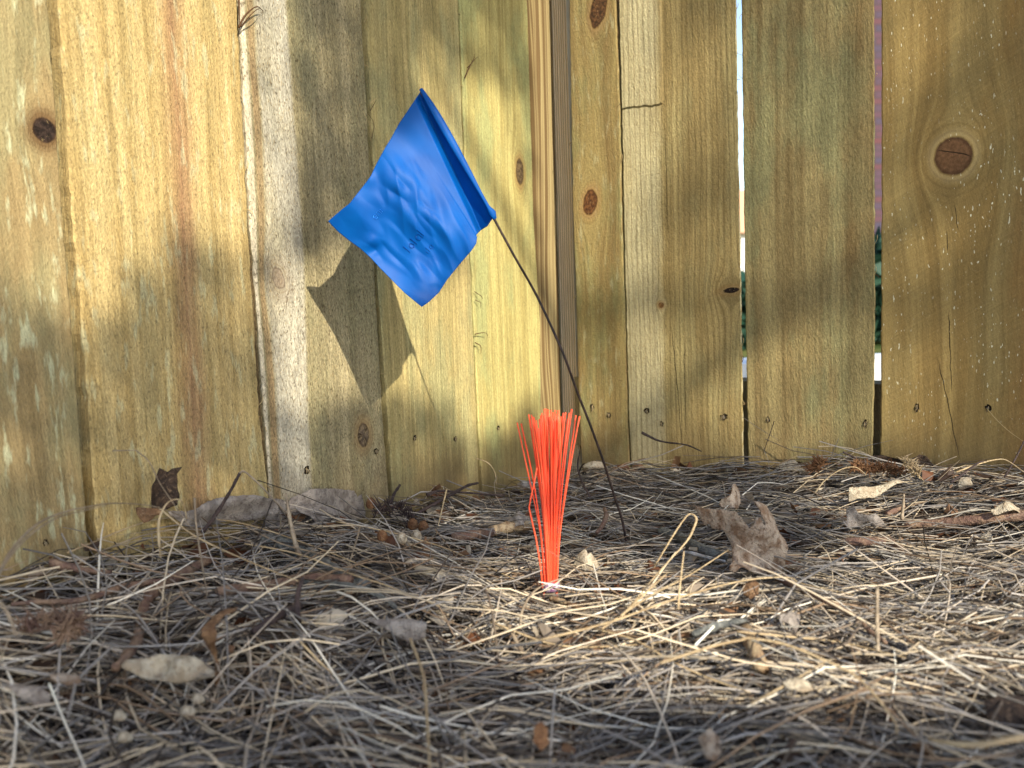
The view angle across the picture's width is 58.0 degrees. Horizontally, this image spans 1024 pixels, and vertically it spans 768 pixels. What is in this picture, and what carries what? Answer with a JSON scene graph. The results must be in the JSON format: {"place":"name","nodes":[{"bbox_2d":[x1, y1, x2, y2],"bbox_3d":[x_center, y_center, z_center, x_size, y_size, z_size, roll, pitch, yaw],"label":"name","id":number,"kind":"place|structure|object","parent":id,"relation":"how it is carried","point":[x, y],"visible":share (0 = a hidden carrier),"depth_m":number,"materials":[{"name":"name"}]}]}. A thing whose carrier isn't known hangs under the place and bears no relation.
{"place":"outdoors","nodes":[
{"label":"outdoors","id":0,"kind":"place"},
{"bbox_2d":[0,458,1021,767],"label":"ground","id":1,"kind":"structure","parent":0,"point":[428,620],"depth_m":0.54,"materials":[{"name":"soil"}]},
{"bbox_2d":[0,0,1023,606],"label":"wooden fence","id":2,"kind":"object","parent":1,"relation":"on","point":[202,292],"visible":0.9,"depth_m":0.88,"materials":[{"name":"brown wood"}]},
{"bbox_2d":[0,496,1023,767],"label":"pine straw","id":3,"kind":"object","parent":1,"relation":"on","point":[244,606],"visible":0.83,"depth_m":0.47,"materials":[{"name":"plant"}]},
{"bbox_2d":[0,601,17,635],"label":"straw blade","id":4,"kind":"object","parent":3,"relation":"on","point":[6,611],"visible":1,"depth_m":0.38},
{"bbox_2d":[5,684,50,707],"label":"dry leaf","id":5,"kind":"object","parent":3,"relation":"on","point":[34,695],"visible":1,"depth_m":0.41,"materials":[{"name":"plant"}]},
{"bbox_2d":[12,601,94,653],"bbox_3d":[-0.233,0.122,0.466,0.041,0.023,0.027,-2,6,0],"label":"cedar sprig","id":6,"kind":"object","parent":3,"relation":"on","point":[69,623],"visible":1,"depth_m":0.47,"materials":[{"name":"brown plant"}]},
{"bbox_2d":[10,578,166,605],"bbox_3d":[-0.244,0.121,0.539,0.014,0.012,0.088,3,7,40],"label":"twig","id":7,"kind":"object","parent":3,"relation":"on","point":[101,594],"visible":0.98,"depth_m":0.53,"materials":[{"name":"wood"}]},
{"bbox_2d":[0,503,194,574],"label":"straw blade","id":8,"kind":"object","parent":3,"relation":"on","point":[22,537],"visible":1,"depth_m":0.47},
{"bbox_2d":[0,505,106,570],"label":"straw blade","id":9,"kind":"object","parent":8,"relation":"on","point":[13,552],"visible":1,"depth_m":0.44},
{"bbox_2d":[116,730,133,742],"bbox_3d":[-0.170,0.154,0.404,0.008,0.005,0.006,-2,6,0],"label":"pebble","id":10,"kind":"object","parent":3,"relation":"on","point":[123,736],"visible":1,"depth_m":0.40,"materials":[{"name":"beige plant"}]},
{"bbox_2d":[111,555,215,671],"bbox_3d":[-0.208,0.128,0.541,0.024,0.013,0.176,-2,6,-3],"label":"branch","id":11,"kind":"object","parent":3,"relation":"on","point":[137,639],"visible":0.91,"depth_m":0.54,"materials":[{"name":"brown plant"}]},
{"bbox_2d":[157,499,186,557],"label":"straw blade","id":12,"kind":"object","parent":3,"relation":"on","point":[158,531],"visible":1,"depth_m":0.54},
{"bbox_2d":[192,692,204,703],"bbox_3d":[-0.149,0.148,0.437,0.006,0.006,0.006,-2,6,0],"label":"seed scale","id":13,"kind":"object","parent":3,"relation":"on","point":[198,698],"visible":1,"depth_m":0.44,"materials":[{"name":"beige plant"}]},
{"bbox_2d":[193,498,207,596],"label":"straw blade","id":14,"kind":"object","parent":3,"relation":"on","point":[195,517],"visible":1,"depth_m":0.55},
{"bbox_2d":[201,607,237,687],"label":"dry leaf","id":15,"kind":"object","parent":3,"relation":"on","point":[208,633],"visible":1,"depth_m":0.46,"materials":[{"name":"plant"}]},
{"bbox_2d":[158,508,297,580],"bbox_3d":[-0.176,0.096,0.565,0.129,0.030,0.002,2,7,34],"label":"straw blade","id":16,"kind":"object","parent":3,"relation":"on","point":[176,522],"visible":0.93,"depth_m":0.57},
{"bbox_2d":[136,450,195,530],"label":"straw blade","id":17,"kind":"object","parent":16,"relation":"on","point":[161,485],"visible":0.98,"depth_m":0.56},
{"bbox_2d":[250,602,302,635],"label":"twig","id":18,"kind":"object","parent":3,"relation":"on","point":[258,627],"visible":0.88,"depth_m":0.49,"materials":[{"name":"wood"}]},
{"bbox_2d":[294,577,304,625],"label":"twig","id":19,"kind":"object","parent":3,"relation":"on","point":[297,604],"visible":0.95,"depth_m":0.51,"materials":[{"name":"wood"}]},
{"bbox_2d":[300,641,341,680],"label":"straw blade","id":20,"kind":"object","parent":3,"relation":"on","point":[312,654],"visible":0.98,"depth_m":0.48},
{"bbox_2d":[244,543,439,606],"bbox_3d":[-0.119,0.124,0.600,0.169,0.020,0.018,2,7,34],"label":"straw blade","id":21,"kind":"object","parent":3,"relation":"on","point":[328,565],"visible":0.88,"depth_m":0.60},
{"bbox_2d":[303,579,405,616],"bbox_3d":[-0.097,0.128,0.563,0.083,0.015,0.007,1,6,30],"label":"pine needle","id":22,"kind":"object","parent":3,"relation":"on","point":[392,605],"visible":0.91,"depth_m":0.56,"materials":[{"name":"brown plant"}]},
{"bbox_2d":[366,618,426,643],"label":"leaf","id":23,"kind":"object","parent":3,"relation":"on","point":[407,629],"visible":0.95,"depth_m":0.50,"materials":[{"name":"grey plant"}]},
{"bbox_2d":[533,721,548,750],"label":"dry leaf","id":24,"kind":"object","parent":3,"relation":"on","point":[540,740],"visible":1,"depth_m":0.40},
{"bbox_2d":[490,621,685,647],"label":"straw blade","id":25,"kind":"object","parent":3,"relation":"on","point":[522,634],"visible":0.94,"depth_m":0.52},
{"bbox_2d":[620,573,667,616],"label":"straw blade","id":26,"kind":"object","parent":3,"relation":"on","point":[637,600],"visible":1,"depth_m":0.51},
{"bbox_2d":[601,550,728,629],"bbox_3d":[0.093,0.119,0.546,0.004,0.009,0.146,3,7,40],"label":"straw blade","id":27,"kind":"object","parent":3,"relation":"on","point":[619,616],"visible":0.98,"depth_m":0.54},
{"bbox_2d":[594,628,750,692],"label":"straw blade","id":28,"kind":"object","parent":3,"relation":"on","point":[655,651],"visible":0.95,"depth_m":0.48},
{"bbox_2d":[697,727,721,761],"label":"dry leaf","id":29,"kind":"object","parent":3,"relation":"on","point":[708,739],"visible":1,"depth_m":0.39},
{"bbox_2d":[691,617,747,637],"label":"twig","id":30,"kind":"object","parent":3,"relation":"on","point":[717,626],"visible":0.99,"depth_m":0.51,"materials":[{"name":"wood"}]},
{"bbox_2d":[750,662,824,704],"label":"straw blade","id":31,"kind":"object","parent":3,"relation":"on","point":[770,693],"visible":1,"depth_m":0.43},
{"bbox_2d":[781,677,813,692],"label":"dry leaf","id":32,"kind":"object","parent":31,"relation":"on","point":[801,685],"visible":1,"depth_m":0.44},
{"bbox_2d":[928,734,1023,747],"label":"straw blade","id":33,"kind":"object","parent":3,"relation":"on","point":[994,741],"visible":1,"depth_m":0.33,"materials":[{"name":"plant"}]},
{"bbox_2d":[0,456,1023,767],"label":"leaf litter","id":34,"kind":"object","parent":1,"relation":"on","point":[472,636],"visible":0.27,"depth_m":0.59,"materials":[{"name":"plant"}]},
{"bbox_2d":[862,454,933,467],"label":"dry leaf","id":35,"kind":"object","parent":34,"relation":"on","point":[922,458],"visible":0.48,"depth_m":0.90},
{"bbox_2d":[0,438,1023,767],"bbox_3d":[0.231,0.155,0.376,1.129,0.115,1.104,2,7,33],"label":"pine straw","id":36,"kind":"object","parent":1,"relation":"on","point":[680,512],"visible":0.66,"depth_m":0.57,"materials":[{"name":"plant"}]},
{"bbox_2d":[0,631,74,647],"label":"straw blade","id":37,"kind":"object","parent":36,"relation":"on","point":[31,634],"visible":0.98,"depth_m":0.47,"materials":[{"name":"beige plant"}]},
{"bbox_2d":[48,673,80,685],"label":"dry leaf","id":38,"kind":"object","parent":36,"relation":"on","point":[66,679],"visible":1,"depth_m":0.43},
{"bbox_2d":[49,557,111,575],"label":"twig","id":39,"kind":"object","parent":36,"relation":"on","point":[55,562],"visible":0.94,"depth_m":0.56,"materials":[{"name":"wood"}]},
{"bbox_2d":[68,605,165,626],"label":"straw blade","id":40,"kind":"object","parent":36,"relation":"on","point":[117,608],"visible":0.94,"depth_m":0.52,"materials":[{"name":"beige plant"}]},
{"bbox_2d":[113,709,126,720],"bbox_3d":[-0.176,0.148,0.413,0.006,0.005,0.006,-2,6,0],"label":"seed scale","id":41,"kind":"object","parent":36,"relation":"on","point":[119,715],"visible":1,"depth_m":0.41,"materials":[{"name":"beige plant"}]},
{"bbox_2d":[151,467,181,509],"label":"dry leaf","id":42,"kind":"object","parent":36,"relation":"on","point":[168,480],"visible":0.91,"depth_m":0.64,"materials":[{"name":"plant"}]},
{"bbox_2d":[121,654,214,683],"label":"dry leaf","id":43,"kind":"object","parent":36,"relation":"on","point":[175,669],"visible":1,"depth_m":0.45,"materials":[{"name":"plant"}]},
{"bbox_2d":[179,704,196,716],"bbox_3d":[-0.151,0.152,0.429,0.008,0.006,0.006,-2,6,0],"label":"seed scale","id":44,"kind":"object","parent":36,"relation":"on","point":[186,710],"visible":1,"depth_m":0.43,"materials":[{"name":"beige plant"}]},
{"bbox_2d":[201,472,240,532],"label":"twig","id":45,"kind":"object","parent":36,"relation":"on","point":[214,516],"visible":0.98,"depth_m":0.66,"materials":[{"name":"wood"}]},
{"bbox_2d":[239,470,286,514],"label":"stalk","id":46,"kind":"object","parent":45,"relation":"hanging from","point":[260,485],"visible":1,"depth_m":0.65,"materials":[{"name":"brown plant"}]},
{"bbox_2d":[168,495,290,528],"bbox_3d":[-0.210,0.095,0.699,0.011,0.025,0.117,2,7,36],"label":"dry leaf","id":47,"kind":"object","parent":36,"relation":"on","point":[242,507],"visible":0.78,"depth_m":0.70,"materials":[{"name":"plant"}]},
{"bbox_2d":[67,517,392,578],"bbox_3d":[-0.173,0.106,0.628,0.197,0.027,0.124,-2,6,0],"label":"straw blade","id":48,"kind":"object","parent":36,"relation":"on","point":[222,520],"visible":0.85,"depth_m":0.63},
{"bbox_2d":[53,528,413,608],"bbox_3d":[-0.165,0.118,0.609,0.214,0.032,0.117,-2,6,0],"label":"straw blade","id":49,"kind":"object","parent":36,"relation":"on","point":[206,531],"visible":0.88,"depth_m":0.63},
{"bbox_2d":[136,507,162,522],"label":"dry leaf","id":50,"kind":"object","parent":49,"relation":"on","point":[145,515],"visible":0.94,"depth_m":0.63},
{"bbox_2d":[215,573,353,595],"bbox_3d":[-0.141,0.124,0.574,0.082,0.016,0.038,-4,6,-18],"label":"stick","id":51,"kind":"object","parent":36,"relation":"on","point":[342,577],"visible":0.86,"depth_m":0.57,"materials":[{"name":"wood"}]},
{"bbox_2d":[285,493,301,556],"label":"straw blade","id":52,"kind":"object","parent":36,"relation":"on","point":[292,530],"visible":0.98,"depth_m":0.64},
{"bbox_2d":[244,525,374,577],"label":"straw blade","id":53,"kind":"object","parent":36,"relation":"on","point":[304,549],"visible":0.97,"depth_m":0.62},
{"bbox_2d":[265,488,365,527],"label":"dry leaf","id":54,"kind":"object","parent":36,"relation":"on","point":[330,496],"visible":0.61,"depth_m":0.79,"materials":[{"name":"plant"}]},
{"bbox_2d":[260,534,371,586],"bbox_3d":[-0.130,0.118,0.625,0.023,0.018,0.123,-7,8,-44],"label":"branch","id":55,"kind":"object","parent":36,"relation":"on","point":[280,538],"visible":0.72,"depth_m":0.64,"materials":[{"name":"brown plant"}]},
{"bbox_2d":[295,503,351,524],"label":"dry leaf","id":56,"kind":"object","parent":36,"relation":"on","point":[316,507],"visible":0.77,"depth_m":0.76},
{"bbox_2d":[377,530,387,541],"bbox_3d":[-0.093,0.109,0.664,0.008,0.008,0.006,-2,6,0],"label":"seed husk","id":57,"kind":"object","parent":36,"relation":"on","point":[382,536],"visible":1,"depth_m":0.66,"materials":[{"name":"orange plant"}]},
{"bbox_2d":[371,494,420,530],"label":"cedar sprig","id":58,"kind":"object","parent":36,"relation":"on","point":[384,508],"visible":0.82,"depth_m":0.81,"materials":[{"name":"brown plant"}]},
{"bbox_2d":[396,532,406,543],"bbox_3d":[-0.081,0.112,0.674,0.008,0.008,0.006,-2,6,0],"label":"seed husk","id":59,"kind":"object","parent":36,"relation":"on","point":[401,537],"visible":1,"depth_m":0.67,"materials":[{"name":"beige plant"}]},
{"bbox_2d":[408,518,417,529],"bbox_3d":[-0.082,0.116,0.767,0.009,0.009,0.006,-2,6,0],"label":"seed husk","id":60,"kind":"object","parent":36,"relation":"on","point":[412,523],"visible":1,"depth_m":0.77,"materials":[{"name":"orange plant"}]},
{"bbox_2d":[409,638,430,767],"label":"straw blade","id":61,"kind":"object","parent":36,"relation":"on","point":[425,689],"visible":1,"depth_m":0.41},
{"bbox_2d":[335,521,523,583],"bbox_3d":[-0.056,0.120,0.691,0.167,0.028,0.037,1,6,30],"label":"straw blade","id":62,"kind":"object","parent":36,"relation":"on","point":[430,543],"visible":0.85,"depth_m":0.70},
{"bbox_2d":[414,482,478,513],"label":"twig","id":63,"kind":"object","parent":36,"relation":"on","point":[447,496],"visible":0.95,"depth_m":0.87,"materials":[{"name":"wood"}]},
{"bbox_2d":[426,490,504,496],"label":"twig","id":64,"kind":"object","parent":36,"relation":"on","point":[433,492],"visible":0.97,"depth_m":0.89,"materials":[{"name":"wood"}]},
{"bbox_2d":[451,528,495,540],"bbox_3d":[-0.029,0.122,0.741,0.015,0.014,0.047,3,8,42],"label":"stick","id":65,"kind":"object","parent":36,"relation":"on","point":[474,535],"visible":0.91,"depth_m":0.73,"materials":[{"name":"wood"}]},
{"bbox_2d":[328,88,628,548],"bbox_3d":[-0.024,-0.043,0.735,0.232,0.377,0.025,-3,6,-11],"label":"marking flag","id":66,"kind":"object","parent":36,"relation":"on","point":[414,217],"visible":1,"depth_m":0.71,"materials":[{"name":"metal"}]},
{"bbox_2d":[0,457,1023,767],"bbox_3d":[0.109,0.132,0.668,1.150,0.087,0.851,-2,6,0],"label":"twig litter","id":67,"kind":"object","parent":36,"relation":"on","point":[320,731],"visible":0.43,"depth_m":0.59,"materials":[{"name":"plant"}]},
{"bbox_2d":[488,520,536,534],"bbox_3d":[0.000,0.119,0.769,0.044,0.011,0.015,-4,6,-17],"label":"stick","id":68,"kind":"object","parent":36,"relation":"on","point":[505,526],"visible":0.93,"depth_m":0.77,"materials":[{"name":"wood"}]},
{"bbox_2d":[506,623,524,658],"bbox_3d":[0.003,0.147,0.530,0.003,0.011,0.029,-4,6,-19],"label":"stick","id":69,"kind":"object","parent":36,"relation":"on","point":[515,639],"visible":0.84,"depth_m":0.53,"materials":[{"name":"beige wood"}]},
{"bbox_2d":[508,512,529,526],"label":"dry leaf","id":70,"kind":"object","parent":36,"relation":"on","point":[520,519],"visible":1,"depth_m":0.77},
{"bbox_2d":[517,409,579,593],"bbox_3d":[0.027,0.082,0.647,0.045,0.131,0.027,-2,6,0],"label":"marking whisker","id":71,"kind":"object","parent":36,"relation":"on","point":[549,496],"visible":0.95,"depth_m":0.64,"materials":[{"name":"orange plastic"}]},
{"bbox_2d":[548,595,585,611],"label":"twig","id":72,"kind":"object","parent":36,"relation":"on","point":[562,601],"visible":0.87,"depth_m":0.59,"materials":[{"name":"wood"}]},
{"bbox_2d":[577,451,590,497],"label":"twig","id":73,"kind":"object","parent":36,"relation":"on","point":[586,490],"visible":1,"depth_m":0.84,"materials":[{"name":"wood"}]},
{"bbox_2d":[574,549,600,571],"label":"dry leaf","id":74,"kind":"object","parent":36,"relation":"on","point":[583,556],"visible":0.86,"depth_m":0.67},
{"bbox_2d":[519,571,659,628],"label":"straw blade","id":75,"kind":"object","parent":36,"relation":"on","point":[524,605],"visible":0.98,"depth_m":0.58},
{"bbox_2d":[583,461,606,467],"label":"dry leaf","id":76,"kind":"object","parent":36,"relation":"on","point":[595,464],"visible":0.91,"depth_m":1.00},
{"bbox_2d":[595,507,608,533],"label":"twig","id":77,"kind":"object","parent":36,"relation":"on","point":[603,522],"visible":1,"depth_m":0.77,"materials":[{"name":"wood"}]},
{"bbox_2d":[631,513,697,604],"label":"straw blade","id":78,"kind":"object","parent":36,"relation":"on","point":[677,528],"visible":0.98,"depth_m":0.59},
{"bbox_2d":[641,431,701,451],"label":"twig","id":79,"kind":"object","parent":36,"relation":"on","point":[647,435],"visible":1,"depth_m":0.92,"materials":[{"name":"wood"}]},
{"bbox_2d":[491,577,853,646],"bbox_3d":[0.088,0.126,0.518,0.225,0.008,0.039,-4,6,-21],"label":"straw blade","id":80,"kind":"object","parent":36,"relation":"on","point":[607,622],"visible":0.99,"depth_m":0.52,"materials":[{"name":"plant"}]},
{"bbox_2d":[677,551,684,609],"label":"straw blade","id":81,"kind":"object","parent":36,"relation":"on","point":[678,603],"visible":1,"depth_m":0.54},
{"bbox_2d":[658,526,727,560],"bbox_3d":[0.142,0.128,0.741,0.015,0.015,0.105,-3,6,-16],"label":"stick","id":82,"kind":"object","parent":36,"relation":"on","point":[702,547],"visible":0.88,"depth_m":0.72,"materials":[{"name":"wood"}]},
{"bbox_2d":[672,546,725,562],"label":"straw blade","id":83,"kind":"object","parent":36,"relation":"on","point":[699,555],"visible":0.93,"depth_m":0.70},
{"bbox_2d":[719,483,740,508],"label":"dry leaf","id":84,"kind":"object","parent":36,"relation":"on","point":[733,499],"visible":1,"depth_m":0.83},
{"bbox_2d":[694,501,787,573],"bbox_3d":[0.155,0.106,0.638,0.065,0.054,0.038,0,6,22],"label":"dry leaf","id":85,"kind":"object","parent":36,"relation":"on","point":[766,542],"visible":0.94,"depth_m":0.63,"materials":[{"name":"plant"}]},
{"bbox_2d":[742,580,759,598],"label":"dry leaf","id":86,"kind":"object","parent":36,"relation":"on","point":[751,593],"visible":0.98,"depth_m":0.56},
{"bbox_2d":[738,622,769,675],"bbox_3d":[0.130,0.141,0.500,0.010,0.013,0.056,-1,6,6],"label":"bark tube","id":87,"kind":"object","parent":36,"relation":"on","point":[757,652],"visible":0.8,"depth_m":0.48,"materials":[{"name":"plant"}]},
{"bbox_2d":[659,636,897,734],"bbox_3d":[0.127,0.137,0.436,0.106,0.019,0.043,1,6,26],"label":"straw blade","id":88,"kind":"object","parent":36,"relation":"on","point":[743,638],"visible":1,"depth_m":0.45,"materials":[{"name":"plant"}]},
{"bbox_2d":[776,460,800,468],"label":"dry leaf","id":89,"kind":"object","parent":36,"relation":"on","point":[791,461],"visible":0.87,"depth_m":0.93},
{"bbox_2d":[779,612,799,632],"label":"dry leaf","id":90,"kind":"object","parent":36,"relation":"on","point":[791,619],"visible":1,"depth_m":0.53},
{"bbox_2d":[802,453,830,476],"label":"cedar sprig","id":91,"kind":"object","parent":36,"relation":"on","point":[816,465],"visible":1,"depth_m":0.86,"materials":[{"name":"brown plant"}]},
{"bbox_2d":[737,630,905,657],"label":"straw blade","id":92,"kind":"object","parent":36,"relation":"on","point":[767,634],"visible":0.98,"depth_m":0.50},
{"bbox_2d":[765,568,887,643],"bbox_3d":[0.186,0.131,0.566,0.011,0.011,0.136,-3,6,-12],"label":"twig","id":93,"kind":"object","parent":36,"relation":"on","point":[869,630],"visible":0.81,"depth_m":0.54,"materials":[{"name":"wood"}]},
{"bbox_2d":[842,506,884,529],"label":"dry leaf","id":94,"kind":"object","parent":36,"relation":"on","point":[854,517],"visible":1,"depth_m":0.75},
{"bbox_2d":[845,536,887,545],"bbox_3d":[0.273,0.120,0.701,0.057,0.017,0.016,-6,7,-37],"label":"stick","id":95,"kind":"object","parent":36,"relation":"on","point":[855,541],"visible":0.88,"depth_m":0.69,"materials":[{"name":"wood"}]},
{"bbox_2d":[875,586,879,652],"bbox_3d":[0.188,0.120,0.475,0.002,0.024,0.036,0,6,21],"label":"stick","id":96,"kind":"object","parent":36,"relation":"on","point":[877,635],"visible":1,"depth_m":0.47,"materials":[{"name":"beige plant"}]},
{"bbox_2d":[848,458,909,477],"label":"cedar sprig","id":97,"kind":"object","parent":36,"relation":"on","point":[873,467],"visible":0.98,"depth_m":0.85,"materials":[{"name":"brown plant"}]},
{"bbox_2d":[848,479,920,501],"bbox_3d":[0.330,0.093,0.811,0.074,0.017,0.012,-3,6,-16],"label":"bark strip","id":98,"kind":"object","parent":36,"relation":"on","point":[862,492],"visible":1,"depth_m":0.81,"materials":[{"name":"beige plant"}]},
{"bbox_2d":[884,504,905,516],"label":"twig","id":99,"kind":"object","parent":36,"relation":"on","point":[895,510],"visible":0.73,"depth_m":0.79,"materials":[{"name":"wood"}]},
{"bbox_2d":[900,494,904,519],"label":"straw blade","id":100,"kind":"object","parent":36,"relation":"on","point":[902,509],"visible":1,"depth_m":0.74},
{"bbox_2d":[896,453,925,480],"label":"cedar sprig","id":101,"kind":"object","parent":36,"relation":"on","point":[912,467],"visible":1,"depth_m":0.82,"materials":[{"name":"brown plant"}]},
{"bbox_2d":[904,509,1023,528],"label":"branch","id":102,"kind":"object","parent":36,"relation":"on","point":[982,519],"visible":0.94,"depth_m":0.74,"materials":[{"name":"brown plant"}]},
{"bbox_2d":[990,501,1019,515],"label":"dry leaf","id":103,"kind":"object","parent":102,"relation":"on","point":[1005,506],"visible":1,"depth_m":0.72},
{"bbox_2d":[957,477,972,487],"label":"dry leaf","id":104,"kind":"object","parent":36,"relation":"on","point":[963,481],"visible":1,"depth_m":0.80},
{"bbox_2d":[984,695,1023,730],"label":"dry leaf","id":105,"kind":"object","parent":36,"relation":"on","point":[1012,715],"visible":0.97,"depth_m":0.42,"materials":[{"name":"plant"}]},
{"bbox_2d":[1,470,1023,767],"bbox_3d":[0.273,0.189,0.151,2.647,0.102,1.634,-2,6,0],"label":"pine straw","id":106,"kind":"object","parent":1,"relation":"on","point":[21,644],"visible":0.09,"depth_m":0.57,"materials":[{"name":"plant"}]},
{"bbox_2d":[742,353,880,379],"bbox_3d":[1.050,-0.025,1.835,2.300,0.082,0.150,-2,6,0],"label":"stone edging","id":107,"kind":"object","parent":1,"relation":"on","point":[877,370],"depth_m":1.76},
{"bbox_2d":[736,0,743,189],"label":"sky","id":108,"kind":"structure","parent":0,"point":[739,10],"materials":[{"name":"white"}]},
{"bbox_2d":[740,190,744,270],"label":"garage","id":109,"kind":"structure","parent":0,"point":[742,231],"depth_m":23.55,"materials":[{"name":"white"}]},
{"bbox_2d":[742,339,880,357],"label":"lawn","id":110,"kind":"structure","parent":0,"point":[878,347],"depth_m":3.07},
{"bbox_2d":[741,226,881,349],"bbox_3d":[1.383,-0.353,3.387,2.251,0.452,0.682,-2,6,0],"label":"hedge","id":111,"kind":"object","parent":110,"relation":"on","point":[878,262],"visible":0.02,"depth_m":3.17,"materials":[{"name":"green plant"}]},
{"bbox_2d":[874,0,881,234],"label":"brick house","id":112,"kind":"structure","parent":0,"point":[878,98],"depth_m":10.76,"materials":[{"name":"grey"}]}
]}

